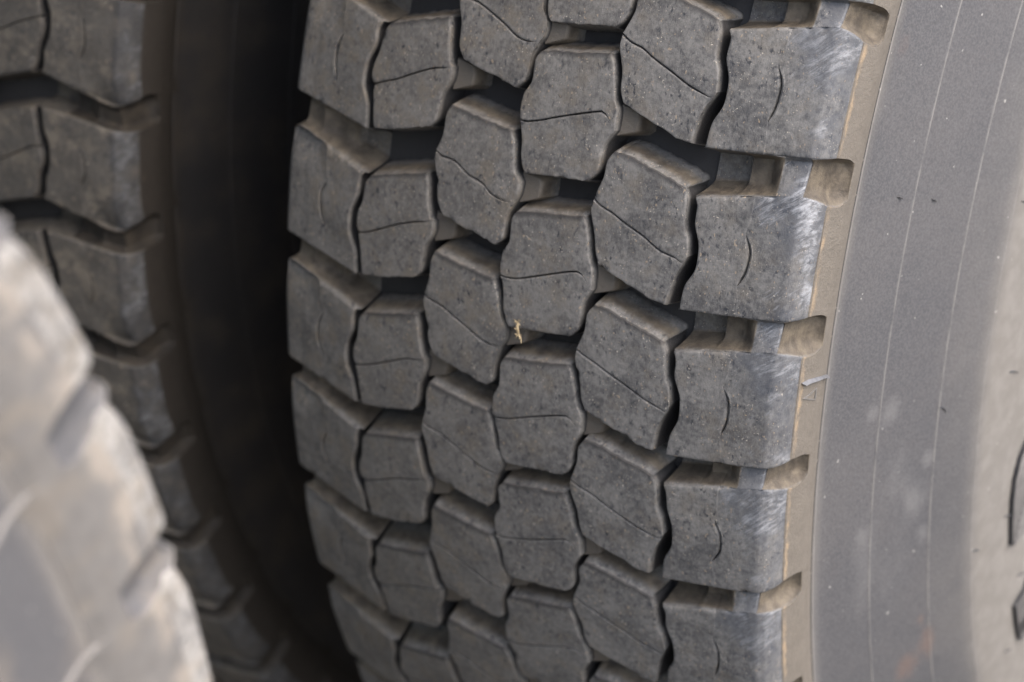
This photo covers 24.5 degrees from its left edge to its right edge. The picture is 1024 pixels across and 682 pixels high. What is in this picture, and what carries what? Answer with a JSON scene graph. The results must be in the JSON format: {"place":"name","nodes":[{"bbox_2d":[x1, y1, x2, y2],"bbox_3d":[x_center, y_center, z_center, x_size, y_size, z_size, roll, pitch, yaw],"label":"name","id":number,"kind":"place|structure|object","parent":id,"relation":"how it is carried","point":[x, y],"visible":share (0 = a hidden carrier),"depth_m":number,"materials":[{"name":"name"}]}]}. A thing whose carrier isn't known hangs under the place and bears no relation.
{"place":"outdoors","nodes":[
{"label":"outdoors","id":0,"kind":"place"},
{"label":"ground","id":1,"kind":"structure","parent":0,"visible":0},
{"bbox_2d":[0,214,211,681],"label":"truck tyre","id":2,"kind":"object","parent":1,"relation":"on","point":[93,587],"visible":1,"depth_m":0.56,"materials":[{"name":"rubber"}]},
{"bbox_2d":[0,0,362,681],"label":"truck tyre","id":3,"kind":"object","parent":1,"relation":"on","point":[146,147],"visible":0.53,"depth_m":1.11,"materials":[{"name":"rubber"}]},
{"bbox_2d":[287,0,1023,681],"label":"truck tyre","id":4,"kind":"object","parent":1,"relation":"on","point":[743,400],"visible":1,"depth_m":0.93,"materials":[{"name":"rubber"}]},
{"bbox_2d":[514,320,521,343],"bbox_3d":[0.002,-0.004,0.922,0.006,0.009,0.003,19,33,31],"label":"straw sprig","id":5,"kind":"object","parent":4,"relation":"on","point":[517,329],"visible":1,"depth_m":0.92,"materials":[{"name":"beige plant"}]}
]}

